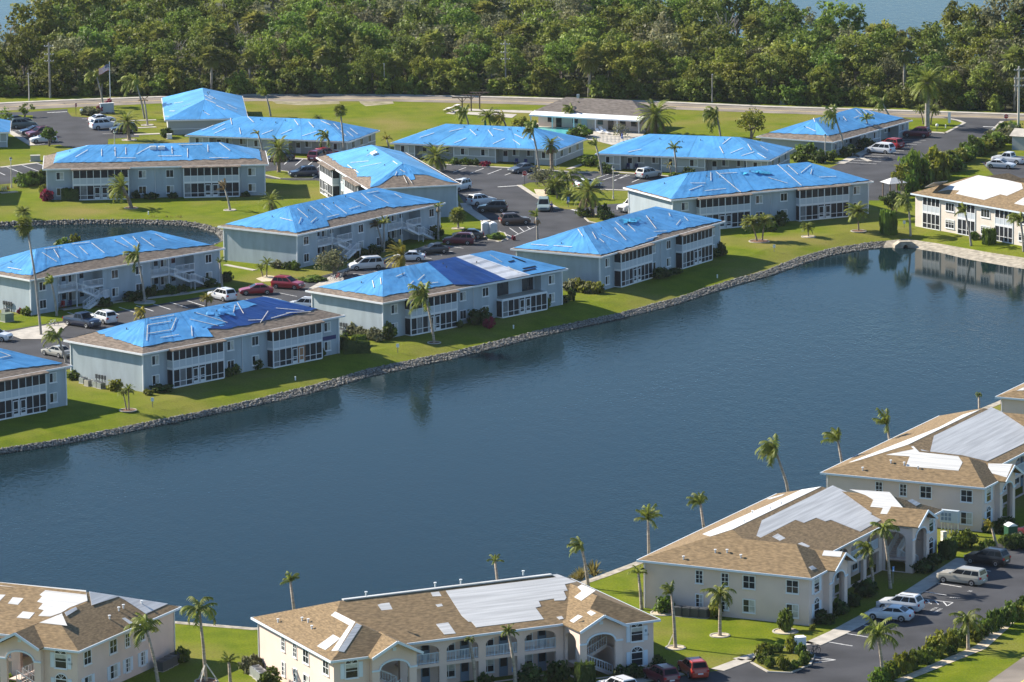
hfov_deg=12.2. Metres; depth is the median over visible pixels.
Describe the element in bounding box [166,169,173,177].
window
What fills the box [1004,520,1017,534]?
portable toilet
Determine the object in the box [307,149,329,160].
parked minivan
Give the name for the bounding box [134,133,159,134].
pavement
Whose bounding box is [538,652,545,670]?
door
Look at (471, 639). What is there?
palm tree
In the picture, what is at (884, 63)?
broadleaf tree
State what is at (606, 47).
broadleaf tree
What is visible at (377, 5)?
broadleaf tree
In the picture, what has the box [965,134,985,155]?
hedge shrub
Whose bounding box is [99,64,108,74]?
flag
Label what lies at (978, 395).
palm tree
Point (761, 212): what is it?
window
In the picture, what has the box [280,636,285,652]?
window
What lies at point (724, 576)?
window
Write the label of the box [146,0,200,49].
broadleaf tree
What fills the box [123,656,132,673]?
window
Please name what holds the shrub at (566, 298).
on the ground
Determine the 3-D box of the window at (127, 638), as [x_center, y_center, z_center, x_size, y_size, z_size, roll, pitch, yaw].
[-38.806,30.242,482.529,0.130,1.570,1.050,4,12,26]
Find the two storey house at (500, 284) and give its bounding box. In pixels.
[305,250,567,338]
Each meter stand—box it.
[3,301,11,311]
[95,374,105,381]
[340,322,347,328]
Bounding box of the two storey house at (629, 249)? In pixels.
[510,206,725,289]
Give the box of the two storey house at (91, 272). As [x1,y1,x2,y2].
[0,230,225,314]
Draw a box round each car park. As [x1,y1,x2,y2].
[0,109,138,147]
[0,163,42,183]
[0,240,535,369]
[265,159,665,244]
[651,542,1023,681]
[830,117,1016,199]
[981,161,1023,177]
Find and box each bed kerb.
[119,408,136,411]
[134,300,155,303]
[650,610,671,615]
[665,645,685,650]
[710,632,729,637]
[749,239,769,242]
[772,628,798,634]
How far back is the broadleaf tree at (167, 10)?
1009.00 m
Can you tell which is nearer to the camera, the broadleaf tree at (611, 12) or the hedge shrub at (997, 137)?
the hedge shrub at (997, 137)
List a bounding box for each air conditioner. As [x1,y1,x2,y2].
[1,308,9,312]
[79,377,87,383]
[83,379,92,386]
[91,380,100,387]
[96,382,105,388]
[156,659,168,671]
[161,657,172,668]
[164,654,178,666]
[170,651,183,663]
[249,664,261,676]
[253,667,265,679]
[255,670,266,680]
[339,329,346,335]
[674,605,682,616]
[682,606,691,617]
[690,606,700,618]
[698,607,709,618]
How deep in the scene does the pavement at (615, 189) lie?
800.41 m
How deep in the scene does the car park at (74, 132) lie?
878.23 m
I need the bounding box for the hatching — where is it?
[815,599,952,662]
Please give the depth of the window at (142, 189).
797.21 m
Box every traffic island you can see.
[265,170,312,177]
[490,232,506,240]
[584,214,607,221]
[753,648,808,671]
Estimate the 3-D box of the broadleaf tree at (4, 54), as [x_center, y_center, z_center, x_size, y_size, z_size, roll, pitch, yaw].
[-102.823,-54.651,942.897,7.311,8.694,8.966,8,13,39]
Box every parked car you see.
[7,115,31,120]
[19,125,38,133]
[29,135,57,142]
[41,345,69,357]
[88,114,115,121]
[239,283,273,294]
[267,151,294,160]
[393,250,425,261]
[416,242,449,253]
[452,228,483,238]
[573,178,601,187]
[865,604,914,621]
[985,158,1015,168]
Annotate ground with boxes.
[0,0,1023,681]
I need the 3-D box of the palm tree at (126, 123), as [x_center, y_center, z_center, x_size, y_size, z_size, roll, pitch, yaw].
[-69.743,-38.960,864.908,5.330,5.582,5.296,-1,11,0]
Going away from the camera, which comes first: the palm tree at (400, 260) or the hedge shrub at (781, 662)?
the hedge shrub at (781, 662)
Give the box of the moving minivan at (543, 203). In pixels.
[536,196,549,210]
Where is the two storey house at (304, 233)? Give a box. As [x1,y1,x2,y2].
[217,187,445,267]
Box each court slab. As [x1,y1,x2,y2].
[467,112,516,117]
[468,109,532,112]
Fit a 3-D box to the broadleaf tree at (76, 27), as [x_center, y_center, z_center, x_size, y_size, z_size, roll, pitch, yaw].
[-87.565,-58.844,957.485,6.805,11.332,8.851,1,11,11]
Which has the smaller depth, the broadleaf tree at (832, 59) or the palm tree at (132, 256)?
the palm tree at (132, 256)
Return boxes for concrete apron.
[308,274,343,288]
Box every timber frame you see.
[452,97,471,107]
[461,94,480,110]
[469,92,489,108]
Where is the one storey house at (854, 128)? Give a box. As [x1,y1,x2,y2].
[756,108,912,154]
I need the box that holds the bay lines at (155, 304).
[68,300,203,314]
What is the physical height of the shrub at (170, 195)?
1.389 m
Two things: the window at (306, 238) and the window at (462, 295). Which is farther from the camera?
the window at (306, 238)
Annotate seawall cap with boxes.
[175,400,1000,629]
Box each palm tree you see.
[14,206,30,216]
[14,215,41,334]
[41,324,67,362]
[43,273,57,315]
[84,69,103,102]
[106,172,132,207]
[112,110,139,139]
[117,72,145,118]
[117,388,128,409]
[120,384,135,409]
[122,243,145,301]
[123,612,162,681]
[133,306,145,320]
[138,96,148,124]
[180,596,218,681]
[199,292,214,306]
[216,256,226,286]
[217,178,230,209]
[217,651,239,681]
[250,130,262,149]
[255,263,263,276]
[256,86,271,116]
[258,189,282,210]
[259,256,272,276]
[265,135,295,171]
[280,571,299,609]
[312,114,322,118]
[314,130,334,152]
[333,103,347,150]
[369,219,382,247]
[375,215,391,251]
[382,131,392,148]
[385,239,405,267]
[406,281,435,342]
[417,142,452,170]
[434,201,443,239]
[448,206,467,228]
[453,104,469,124]
[464,636,477,681]
[477,107,498,125]
[487,554,503,579]
[492,110,506,125]
[500,623,518,681]
[522,121,539,169]
[529,208,540,239]
[542,136,560,169]
[544,174,566,198]
[552,169,580,189]
[561,103,573,113]
[561,187,578,203]
[567,536,589,585]
[569,174,608,215]
[587,137,602,174]
[627,565,646,609]
[634,503,662,553]
[635,98,675,133]
[660,580,676,647]
[666,141,682,172]
[686,491,707,527]
[700,582,736,635]
[702,106,720,135]
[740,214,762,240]
[755,433,789,491]
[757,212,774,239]
[799,221,814,235]
[819,104,844,146]
[821,427,842,461]
[844,201,870,230]
[853,541,874,581]
[857,613,903,667]
[860,110,873,122]
[869,94,888,114]
[870,519,899,588]
[872,408,890,439]
[894,191,912,236]
[907,66,948,127]
[912,104,924,123]
[930,104,940,124]
[948,608,983,649]
[954,202,971,245]
[975,392,981,408]
[983,518,997,546]
[1006,211,1023,251]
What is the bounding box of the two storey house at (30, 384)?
[0,348,72,419]
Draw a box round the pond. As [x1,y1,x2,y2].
[0,224,220,257]
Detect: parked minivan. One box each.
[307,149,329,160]
[347,255,384,270]
[864,142,895,153]
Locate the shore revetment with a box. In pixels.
[883,239,1023,268]
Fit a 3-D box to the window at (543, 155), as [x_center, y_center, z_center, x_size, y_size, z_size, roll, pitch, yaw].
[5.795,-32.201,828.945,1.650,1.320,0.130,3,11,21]
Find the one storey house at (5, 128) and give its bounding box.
[0,119,10,146]
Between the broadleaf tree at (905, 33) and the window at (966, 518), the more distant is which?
the broadleaf tree at (905, 33)
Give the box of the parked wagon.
[936,565,987,586]
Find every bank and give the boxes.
[0,219,217,231]
[3,242,884,453]
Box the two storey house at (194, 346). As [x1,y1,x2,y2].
[63,296,344,391]
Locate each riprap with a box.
[0,218,222,244]
[0,241,885,453]
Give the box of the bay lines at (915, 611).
[831,570,987,645]
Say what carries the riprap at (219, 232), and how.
on the pond bank at (9, 223)
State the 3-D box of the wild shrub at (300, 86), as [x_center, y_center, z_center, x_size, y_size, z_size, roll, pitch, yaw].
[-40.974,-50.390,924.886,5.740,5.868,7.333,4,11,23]
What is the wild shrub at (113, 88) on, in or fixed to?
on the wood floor
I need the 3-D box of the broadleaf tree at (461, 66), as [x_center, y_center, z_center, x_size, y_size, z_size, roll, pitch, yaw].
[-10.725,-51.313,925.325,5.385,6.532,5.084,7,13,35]
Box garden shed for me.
[1009,128,1023,150]
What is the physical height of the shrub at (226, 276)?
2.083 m
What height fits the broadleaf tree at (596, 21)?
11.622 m
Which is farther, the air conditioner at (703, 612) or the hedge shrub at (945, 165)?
the hedge shrub at (945, 165)
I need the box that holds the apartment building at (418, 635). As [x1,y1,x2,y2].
[251,570,660,681]
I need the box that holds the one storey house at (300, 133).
[185,116,379,153]
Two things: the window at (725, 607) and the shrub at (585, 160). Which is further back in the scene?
the shrub at (585, 160)
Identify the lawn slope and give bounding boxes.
[0,228,1023,447]
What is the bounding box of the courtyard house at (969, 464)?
[820,407,1023,531]
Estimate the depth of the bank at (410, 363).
648.37 m
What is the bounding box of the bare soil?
[273,101,393,105]
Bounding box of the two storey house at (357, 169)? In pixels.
[316,145,461,216]
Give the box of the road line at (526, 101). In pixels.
[17,98,1014,117]
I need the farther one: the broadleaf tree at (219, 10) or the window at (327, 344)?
the broadleaf tree at (219, 10)
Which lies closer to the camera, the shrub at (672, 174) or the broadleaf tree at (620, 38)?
the shrub at (672, 174)
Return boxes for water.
[0,0,1023,626]
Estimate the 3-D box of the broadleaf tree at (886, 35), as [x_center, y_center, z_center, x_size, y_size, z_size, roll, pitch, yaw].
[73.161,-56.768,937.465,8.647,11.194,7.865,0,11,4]
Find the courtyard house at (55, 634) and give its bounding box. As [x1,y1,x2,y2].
[0,582,181,681]
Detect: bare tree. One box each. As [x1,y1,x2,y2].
[0,24,18,66]
[168,39,188,61]
[232,22,251,40]
[239,46,259,79]
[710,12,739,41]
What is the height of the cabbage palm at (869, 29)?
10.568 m
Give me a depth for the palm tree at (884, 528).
516.93 m
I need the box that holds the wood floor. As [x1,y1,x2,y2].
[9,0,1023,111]
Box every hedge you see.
[61,187,78,200]
[341,340,370,353]
[350,334,366,340]
[573,660,595,681]
[879,208,897,235]
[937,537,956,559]
[982,227,996,244]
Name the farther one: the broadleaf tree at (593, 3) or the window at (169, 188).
the broadleaf tree at (593, 3)
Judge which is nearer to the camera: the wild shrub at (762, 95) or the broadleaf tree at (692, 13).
the wild shrub at (762, 95)
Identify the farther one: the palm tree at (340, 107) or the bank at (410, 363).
the palm tree at (340, 107)
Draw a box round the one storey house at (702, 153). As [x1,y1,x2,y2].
[595,134,794,172]
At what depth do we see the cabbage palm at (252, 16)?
961.34 m
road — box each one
[0,95,1023,119]
[989,657,1023,681]
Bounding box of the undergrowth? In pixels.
[4,0,1023,108]
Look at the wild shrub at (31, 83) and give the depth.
925.53 m
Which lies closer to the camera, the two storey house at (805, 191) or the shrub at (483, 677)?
the shrub at (483, 677)
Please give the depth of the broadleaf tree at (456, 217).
761.42 m
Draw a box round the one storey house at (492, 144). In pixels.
[390,124,587,165]
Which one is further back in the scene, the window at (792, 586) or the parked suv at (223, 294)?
the parked suv at (223, 294)
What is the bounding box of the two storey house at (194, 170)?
[42,142,268,199]
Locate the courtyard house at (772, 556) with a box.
[636,485,943,625]
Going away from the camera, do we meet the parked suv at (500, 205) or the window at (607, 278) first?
the window at (607, 278)
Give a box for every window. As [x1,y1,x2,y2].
[39,281,46,291]
[39,299,46,309]
[49,372,57,383]
[49,392,57,403]
[50,651,71,669]
[51,673,71,681]
[56,172,63,180]
[56,188,61,195]
[68,274,74,282]
[68,291,75,300]
[81,673,94,681]
[83,649,92,666]
[107,662,120,680]
[109,637,117,655]
[111,269,118,279]
[111,287,118,297]
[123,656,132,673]
[125,632,130,648]
[135,265,142,275]
[135,283,141,290]
[138,170,146,178]
[138,186,146,193]
[138,649,147,666]
[151,354,159,365]
[152,374,159,385]
[160,259,167,267]
[160,276,167,285]
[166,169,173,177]
[166,185,173,193]
[195,137,202,142]
[205,254,212,263]
[205,271,211,277]
[225,138,231,143]
[226,340,233,351]
[227,359,234,367]
[239,139,245,144]
[248,168,255,175]
[248,183,255,191]
[251,335,259,346]
[252,354,258,365]
[254,140,261,147]
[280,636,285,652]
[281,661,285,677]
[292,642,296,659]
[293,667,296,681]
[302,648,308,665]
[303,236,309,245]
[303,253,309,262]
[303,673,308,681]
[304,141,311,147]
[321,230,327,237]
[321,246,326,254]
[322,659,328,677]
[323,321,331,332]
[324,340,331,351]
[333,143,341,150]
[340,660,362,679]
[358,224,363,233]
[376,236,381,245]
[390,304,397,314]
[391,215,396,221]
[391,230,396,238]
[391,322,397,331]
[400,145,408,152]
[429,208,434,217]
[445,147,452,152]
[447,642,454,652]
[447,664,455,678]
[459,291,466,301]
[459,309,466,319]
[460,148,468,155]
[480,149,488,156]
[482,287,488,297]
[486,638,493,647]
[486,659,494,673]
[512,150,518,155]
[525,633,532,642]
[525,654,532,662]
[526,150,533,156]
[541,151,549,158]
[548,274,554,284]
[548,292,554,302]
[597,120,602,124]
[605,156,613,163]
[605,257,609,267]
[605,275,609,285]
[626,624,647,642]
[626,646,647,665]
[637,157,643,163]
[651,157,658,163]
[666,240,671,249]
[666,257,670,267]
[668,158,676,165]
[681,202,688,210]
[689,159,697,166]
[694,569,703,584]
[695,593,703,606]
[720,572,729,587]
[721,160,728,166]
[721,597,728,611]
[737,161,743,166]
[742,575,755,590]
[742,598,755,614]
[753,162,761,166]
[755,195,762,203]
[755,211,762,217]
[780,193,787,201]
[785,579,798,594]
[786,603,798,618]
[812,576,820,594]
[812,597,820,618]
[834,142,838,149]
[852,562,857,571]
[853,186,860,194]
[873,131,877,138]
[875,481,882,490]
[899,483,906,497]
[919,485,931,499]
[929,518,934,533]
[929,536,934,552]
[945,202,954,212]
[945,219,954,229]
[960,489,972,503]
[960,511,972,525]
[981,208,989,218]
[981,225,989,234]
[984,486,992,503]
[984,506,992,520]
[1015,477,1019,484]
[1018,232,1023,241]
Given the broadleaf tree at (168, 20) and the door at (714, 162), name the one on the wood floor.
the broadleaf tree at (168, 20)
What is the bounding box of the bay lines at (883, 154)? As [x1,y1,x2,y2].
[850,139,912,163]
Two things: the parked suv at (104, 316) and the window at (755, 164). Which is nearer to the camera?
the parked suv at (104, 316)
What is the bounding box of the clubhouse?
[529,94,659,133]
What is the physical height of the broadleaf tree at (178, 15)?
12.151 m
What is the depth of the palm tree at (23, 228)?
670.84 m
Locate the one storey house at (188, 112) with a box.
[161,88,247,134]
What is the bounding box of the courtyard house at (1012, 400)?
[995,383,1023,413]
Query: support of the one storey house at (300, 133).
on the ground
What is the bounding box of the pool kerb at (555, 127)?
[538,127,572,127]
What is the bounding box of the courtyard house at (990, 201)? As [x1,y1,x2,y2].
[910,173,1023,245]
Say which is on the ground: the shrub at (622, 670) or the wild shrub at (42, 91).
the shrub at (622, 670)
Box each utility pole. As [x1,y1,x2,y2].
[27,73,29,100]
[44,43,53,97]
[501,41,509,77]
[711,74,712,102]
[1014,66,1023,124]
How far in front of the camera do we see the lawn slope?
670.48 m
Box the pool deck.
[522,123,645,144]
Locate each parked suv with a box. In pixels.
[0,329,12,341]
[10,117,36,128]
[25,125,50,136]
[89,117,119,129]
[91,309,117,323]
[109,122,137,133]
[207,287,236,301]
[270,274,304,289]
[288,165,317,177]
[290,296,310,306]
[315,147,338,153]
[442,232,475,244]
[455,177,471,191]
[466,193,496,205]
[477,199,507,211]
[498,212,530,224]
[596,674,636,681]
[635,166,661,178]
[643,663,679,681]
[677,656,708,678]
[876,592,924,611]
[877,137,904,147]
[903,126,931,137]
[964,546,1010,566]
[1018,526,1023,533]
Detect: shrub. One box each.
[0,75,20,96]
[12,170,42,186]
[20,306,31,315]
[22,76,40,96]
[30,169,45,184]
[31,72,56,96]
[38,183,45,193]
[39,188,53,201]
[47,71,73,96]
[53,236,70,245]
[67,369,79,379]
[69,233,80,242]
[75,78,95,95]
[82,105,100,114]
[96,297,112,307]
[102,72,127,94]
[106,379,123,390]
[121,290,148,301]
[131,190,140,198]
[137,74,152,94]
[142,192,159,198]
[142,388,153,394]
[144,284,158,296]
[147,72,166,87]
[147,73,167,95]
[149,383,173,392]
[160,127,173,136]
[161,66,188,94]
[163,283,177,294]
[167,192,178,198]
[174,645,190,663]
[177,284,188,292]
[184,76,202,91]
[201,73,218,89]
[201,276,217,287]
[222,76,233,91]
[222,270,233,281]
[224,70,249,94]
[225,367,232,376]
[230,363,242,374]
[237,653,263,673]
[240,78,256,93]
[241,191,250,196]
[253,359,263,369]
[254,68,280,93]
[257,665,281,681]
[266,68,299,93]
[269,259,283,268]
[282,261,290,269]
[287,66,317,94]
[290,260,300,269]
[297,274,328,281]
[310,64,343,93]
[333,79,353,94]
[340,332,349,349]
[341,65,374,93]
[347,321,356,334]
[349,325,365,334]
[354,247,367,257]
[356,329,367,334]
[366,243,383,254]
[368,327,384,341]
[373,73,393,94]
[382,321,397,339]
[385,237,398,249]
[390,76,407,93]
[405,75,424,94]
[419,71,449,94]
[426,225,443,238]
[442,66,471,94]
[449,157,461,164]
[456,320,463,327]
[460,71,481,93]
[461,157,471,164]
[466,307,492,324]
[470,158,479,165]
[477,672,495,681]
[479,160,490,166]
[482,316,495,328]
[484,79,501,93]
[486,232,504,238]
[500,75,521,94]
[511,116,528,126]
[517,70,544,94]
[517,661,546,681]
[524,120,538,127]
[530,66,558,95]
[543,660,571,681]
[544,181,565,194]
[551,78,574,95]
[563,280,572,290]
[563,295,570,303]
[566,124,593,136]
[567,277,578,290]
[567,287,575,300]
[569,80,583,93]
[573,277,584,292]
[575,207,590,217]
[577,155,598,165]
[578,281,590,292]
[582,281,595,292]
[586,74,613,97]
[591,281,604,293]
[597,162,612,173]
[597,202,610,217]
[597,209,614,219]
[606,72,641,98]
[612,664,630,675]
[626,662,649,677]
[636,83,655,99]
[648,654,666,665]
[651,267,673,278]
[653,595,674,612]
[654,80,676,99]
[667,267,683,274]
[668,78,691,99]
[668,172,679,176]
[670,77,683,87]
[682,75,716,101]
[682,166,695,173]
[705,74,729,101]
[708,601,723,617]
[713,248,720,257]
[717,241,727,255]
[724,76,761,102]
[751,85,773,103]
[754,643,767,654]
[755,651,767,663]
[763,642,775,654]
[764,221,778,231]
[764,655,775,667]
[770,85,783,103]
[771,210,789,225]
[772,642,784,652]
[775,653,789,670]
[776,608,793,631]
[778,75,806,104]
[785,633,796,652]
[788,659,801,668]
[790,151,809,161]
[794,142,816,157]
[794,642,806,655]
[797,650,809,665]
[799,651,813,659]
[804,80,826,104]
[809,624,815,630]
[810,148,828,162]
[813,608,837,624]
[824,86,847,104]
[827,150,837,160]
[832,599,849,615]
[838,144,856,156]
[846,87,862,105]
[847,592,861,607]
[852,577,879,597]
[855,137,875,148]
[858,86,878,106]
[864,85,885,101]
[867,666,891,681]
[883,88,902,106]
[883,660,900,678]
[891,650,914,674]
[897,150,920,190]
[898,169,919,194]
[899,87,923,107]
[900,647,923,665]
[905,148,934,188]
[909,559,937,573]
[912,662,918,670]
[916,646,939,664]
[921,629,948,657]
[922,552,944,564]
[925,144,948,172]
[925,152,953,179]
[929,161,942,181]
[938,149,959,158]
[941,91,963,109]
[944,627,960,650]
[945,535,960,547]
[946,645,956,654]
[949,154,966,170]
[950,527,978,548]
[950,626,969,645]
[951,147,967,161]
[954,145,976,161]
[956,141,977,158]
[958,89,981,109]
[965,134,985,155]
[969,621,985,641]
[971,138,999,149]
[971,231,979,239]
[972,137,991,154]
[978,538,996,549]
[978,618,994,635]
[981,524,994,532]
[982,131,1005,148]
[983,608,1005,631]
[986,93,1005,111]
[991,132,1010,143]
[991,516,1019,533]
[996,122,1007,128]
[997,123,1019,143]
[998,533,1009,544]
[998,599,1017,625]
[1002,533,1021,548]
[1005,120,1023,128]
[1009,602,1023,620]
[1010,533,1023,548]
[1015,595,1023,606]
[1016,95,1023,109]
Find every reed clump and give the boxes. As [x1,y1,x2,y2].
[568,572,582,580]
[571,566,590,579]
[582,560,607,576]
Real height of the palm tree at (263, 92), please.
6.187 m
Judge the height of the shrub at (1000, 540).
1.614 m
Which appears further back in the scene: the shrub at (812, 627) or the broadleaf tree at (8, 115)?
the broadleaf tree at (8, 115)
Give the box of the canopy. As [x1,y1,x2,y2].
[880,177,906,195]
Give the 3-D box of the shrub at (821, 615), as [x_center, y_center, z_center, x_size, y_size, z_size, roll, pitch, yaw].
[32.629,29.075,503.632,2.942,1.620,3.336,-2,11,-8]
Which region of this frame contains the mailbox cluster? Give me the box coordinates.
[940,509,959,533]
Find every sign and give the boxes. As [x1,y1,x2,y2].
[99,102,114,113]
[948,112,950,122]
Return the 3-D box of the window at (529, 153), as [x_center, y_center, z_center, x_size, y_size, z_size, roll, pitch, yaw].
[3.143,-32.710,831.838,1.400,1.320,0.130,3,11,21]
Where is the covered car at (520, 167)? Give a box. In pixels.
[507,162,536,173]
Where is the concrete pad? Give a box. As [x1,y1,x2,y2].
[9,323,66,338]
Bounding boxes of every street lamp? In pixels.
[9,157,11,187]
[612,166,614,198]
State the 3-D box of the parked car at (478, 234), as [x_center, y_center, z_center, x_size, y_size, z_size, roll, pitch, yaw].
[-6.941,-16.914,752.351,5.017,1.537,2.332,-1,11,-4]
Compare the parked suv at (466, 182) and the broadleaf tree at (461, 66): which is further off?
the broadleaf tree at (461, 66)
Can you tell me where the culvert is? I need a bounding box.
[892,240,916,247]
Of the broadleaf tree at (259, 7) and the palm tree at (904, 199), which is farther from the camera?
the broadleaf tree at (259, 7)
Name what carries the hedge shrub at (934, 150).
on the ground
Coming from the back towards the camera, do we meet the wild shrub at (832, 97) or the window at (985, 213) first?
the wild shrub at (832, 97)
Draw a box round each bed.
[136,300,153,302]
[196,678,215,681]
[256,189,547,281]
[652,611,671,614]
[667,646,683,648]
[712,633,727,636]
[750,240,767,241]
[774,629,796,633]
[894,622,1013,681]
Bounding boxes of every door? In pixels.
[61,276,65,287]
[61,292,66,305]
[79,273,83,284]
[79,292,84,303]
[153,261,157,272]
[153,277,158,290]
[170,258,175,269]
[171,274,175,286]
[296,142,300,152]
[399,229,402,240]
[421,645,429,659]
[421,667,429,681]
[422,146,426,157]
[460,640,468,654]
[460,662,468,680]
[483,224,488,235]
[491,225,495,233]
[499,635,507,649]
[499,657,507,675]
[503,150,507,161]
[537,630,545,644]
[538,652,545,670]
[556,118,561,126]
[581,119,586,126]
[608,120,613,129]
[627,157,632,168]
[712,160,716,169]
[1010,527,1016,534]
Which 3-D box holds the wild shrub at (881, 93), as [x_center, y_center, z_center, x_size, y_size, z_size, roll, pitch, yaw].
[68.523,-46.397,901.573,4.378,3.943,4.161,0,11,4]
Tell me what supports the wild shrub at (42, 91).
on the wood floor
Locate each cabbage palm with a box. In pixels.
[34,19,52,57]
[56,49,74,81]
[78,47,100,83]
[93,65,111,94]
[118,55,139,91]
[147,26,170,54]
[196,44,224,89]
[197,21,230,79]
[239,9,265,68]
[239,48,258,80]
[255,10,271,38]
[265,59,283,76]
[302,9,320,37]
[308,37,325,78]
[311,45,331,80]
[381,8,398,38]
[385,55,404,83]
[419,28,447,81]
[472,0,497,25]
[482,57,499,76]
[487,0,503,25]
[506,34,529,75]
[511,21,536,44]
[572,40,606,96]
[652,3,674,27]
[670,38,697,61]
[688,23,704,46]
[740,13,765,41]
[745,55,766,83]
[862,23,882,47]
[889,36,917,97]
[921,73,943,105]
[998,44,1023,110]
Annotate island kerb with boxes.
[265,170,316,178]
[484,231,508,241]
[750,650,814,672]
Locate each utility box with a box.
[0,312,13,322]
[30,155,40,161]
[793,635,806,652]
[940,531,946,540]
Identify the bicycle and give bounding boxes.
[808,644,820,653]
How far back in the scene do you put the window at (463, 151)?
834.24 m
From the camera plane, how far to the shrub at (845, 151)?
834.83 m
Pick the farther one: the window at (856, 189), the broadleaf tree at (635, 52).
the broadleaf tree at (635, 52)
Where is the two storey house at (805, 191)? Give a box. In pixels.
[623,162,873,228]
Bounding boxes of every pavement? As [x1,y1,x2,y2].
[0,94,1023,114]
[1,162,38,167]
[10,131,34,144]
[59,293,188,309]
[121,119,155,121]
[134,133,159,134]
[188,287,220,293]
[224,264,255,270]
[338,242,442,271]
[443,164,667,176]
[460,203,490,221]
[517,185,559,208]
[566,164,582,168]
[600,189,627,190]
[636,672,684,681]
[711,658,750,670]
[733,641,812,659]
[807,558,967,644]
[835,136,904,163]
[852,153,871,160]
[944,118,965,132]
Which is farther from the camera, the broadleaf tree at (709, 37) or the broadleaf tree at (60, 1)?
the broadleaf tree at (60, 1)
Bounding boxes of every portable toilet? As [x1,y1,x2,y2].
[481,219,488,235]
[489,221,496,234]
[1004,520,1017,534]
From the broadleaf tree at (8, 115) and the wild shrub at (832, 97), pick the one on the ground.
the broadleaf tree at (8, 115)
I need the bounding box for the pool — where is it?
[538,128,571,133]
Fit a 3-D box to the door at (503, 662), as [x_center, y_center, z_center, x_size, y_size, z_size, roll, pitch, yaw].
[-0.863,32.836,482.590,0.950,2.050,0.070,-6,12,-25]
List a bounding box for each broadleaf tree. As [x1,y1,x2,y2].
[0,30,23,80]
[0,42,9,59]
[0,59,8,74]
[0,106,13,119]
[1,33,15,76]
[3,27,47,85]
[4,0,70,76]
[4,47,36,83]
[17,102,35,116]
[30,50,75,75]
[39,24,75,80]
[40,1,76,40]
[40,126,57,145]
[49,34,86,72]
[54,0,86,18]
[57,19,88,73]
[61,12,84,26]
[64,0,115,39]
[69,25,116,80]
[72,45,114,71]
[82,4,120,33]
[97,24,147,55]
[98,0,122,24]
[104,19,135,43]
[105,8,146,40]
[111,44,144,73]
[116,0,150,23]
[118,50,153,70]
[121,0,153,9]
[129,41,156,75]
[131,17,174,53]
[138,0,164,18]
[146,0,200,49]
[146,37,180,65]
[149,54,179,73]
[157,0,189,22]
[161,11,192,49]
[166,5,202,50]
[175,34,220,81]
[183,16,226,49]
[188,15,227,44]
[194,1,217,19]
[194,55,214,73]
[205,6,238,23]
[208,10,242,42]
[213,47,240,77]
[222,0,256,31]
[224,33,253,64]
[231,0,262,37]
[233,39,264,63]
[245,1,279,39]
[245,29,284,77]
[260,24,302,59]
[262,11,306,39]
[265,0,279,10]
[269,31,299,82]
[270,0,306,22]
[279,0,300,9]
[279,26,313,60]
[280,29,319,68]
[284,55,311,80]
[292,0,333,36]
[311,10,357,65]
[311,248,349,274]
[312,39,348,79]
[316,3,353,26]
[320,20,353,55]
[327,0,362,10]
[334,1,371,24]
[334,61,359,80]
[338,18,385,53]
[341,2,366,21]
[342,30,380,64]
[345,0,375,14]
[346,8,386,25]
[349,21,390,48]
[349,45,390,91]
[364,56,388,80]
[371,0,402,17]
[376,0,418,33]
[377,0,403,31]
[380,41,396,80]
[381,30,410,76]
[385,35,422,79]
[393,1,435,36]
[399,18,427,40]
[403,55,433,78]
[408,23,457,59]
[408,32,444,64]
[416,10,440,26]
[420,0,452,11]
[420,56,460,85]
[428,0,470,14]
[433,1,482,56]
[434,1,473,25]
[438,21,458,39]
[441,32,455,61]
[446,59,470,78]
[448,32,481,68]
[453,22,497,75]
[453,42,497,73]
[460,0,487,22]
[472,26,491,72]
[479,12,509,35]
[490,18,518,40]
[490,34,527,76]
[493,28,516,50]
[494,45,527,76]
[495,53,530,78]
[502,0,536,25]
[520,6,561,53]
[520,41,545,67]
[527,53,564,77]
[528,165,558,193]
[529,0,557,21]
[535,14,581,46]
[542,35,580,87]
[547,8,579,30]
[554,0,592,30]
[557,26,601,78]
[561,14,608,37]
[576,0,616,22]
[581,3,635,33]
[592,36,627,74]
[596,28,630,73]
[605,29,632,74]
[608,0,651,9]
[609,55,646,85]
[613,123,629,135]
[615,40,661,78]
[616,0,649,37]
[617,13,653,40]
[623,39,678,90]
[625,0,668,40]
[632,11,678,72]
[635,57,669,82]
[638,30,694,79]
[660,55,694,77]
[662,0,692,29]
[662,24,698,49]
[679,0,720,45]
[680,60,714,90]
[687,22,743,56]
[688,50,715,71]
[695,0,732,30]
[695,0,737,19]
[707,60,754,91]
[709,45,750,82]
[724,0,753,33]
[735,107,765,138]
[736,0,771,30]
[739,33,771,75]
[743,3,786,32]
[744,45,768,84]
[748,17,785,47]
[751,53,792,87]
[758,36,798,80]
[764,0,804,23]
[764,0,808,43]
[764,47,788,82]
[773,43,815,80]
[775,24,816,63]
[788,6,816,30]
[800,20,830,54]
[801,44,844,80]
[806,62,840,91]
[808,23,838,58]
[813,0,868,35]
[826,37,849,74]
[828,24,870,62]
[831,30,881,86]
[833,36,881,84]
[856,63,885,88]
[870,45,902,87]
[871,23,903,48]
[872,52,908,84]
[877,18,906,48]
[878,190,899,210]
[890,163,911,194]
[897,27,914,41]
[905,63,939,101]
[907,20,952,60]
[914,44,947,62]
[920,49,954,70]
[921,50,950,74]
[937,67,964,100]
[939,0,990,44]
[939,47,966,73]
[940,65,967,87]
[941,19,991,62]
[945,44,1003,87]
[958,54,997,96]
[960,8,1002,30]
[965,60,998,107]
[966,55,1008,93]
[968,21,1014,57]
[977,0,1023,40]
[980,36,1023,75]
[987,39,1011,75]
[989,76,1017,106]
[996,0,1023,45]
[996,73,1023,103]
[1003,44,1023,86]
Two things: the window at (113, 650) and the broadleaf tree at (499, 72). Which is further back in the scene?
the broadleaf tree at (499, 72)
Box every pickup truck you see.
[62,311,100,327]
[616,199,627,211]
[991,151,1023,164]
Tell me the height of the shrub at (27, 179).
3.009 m

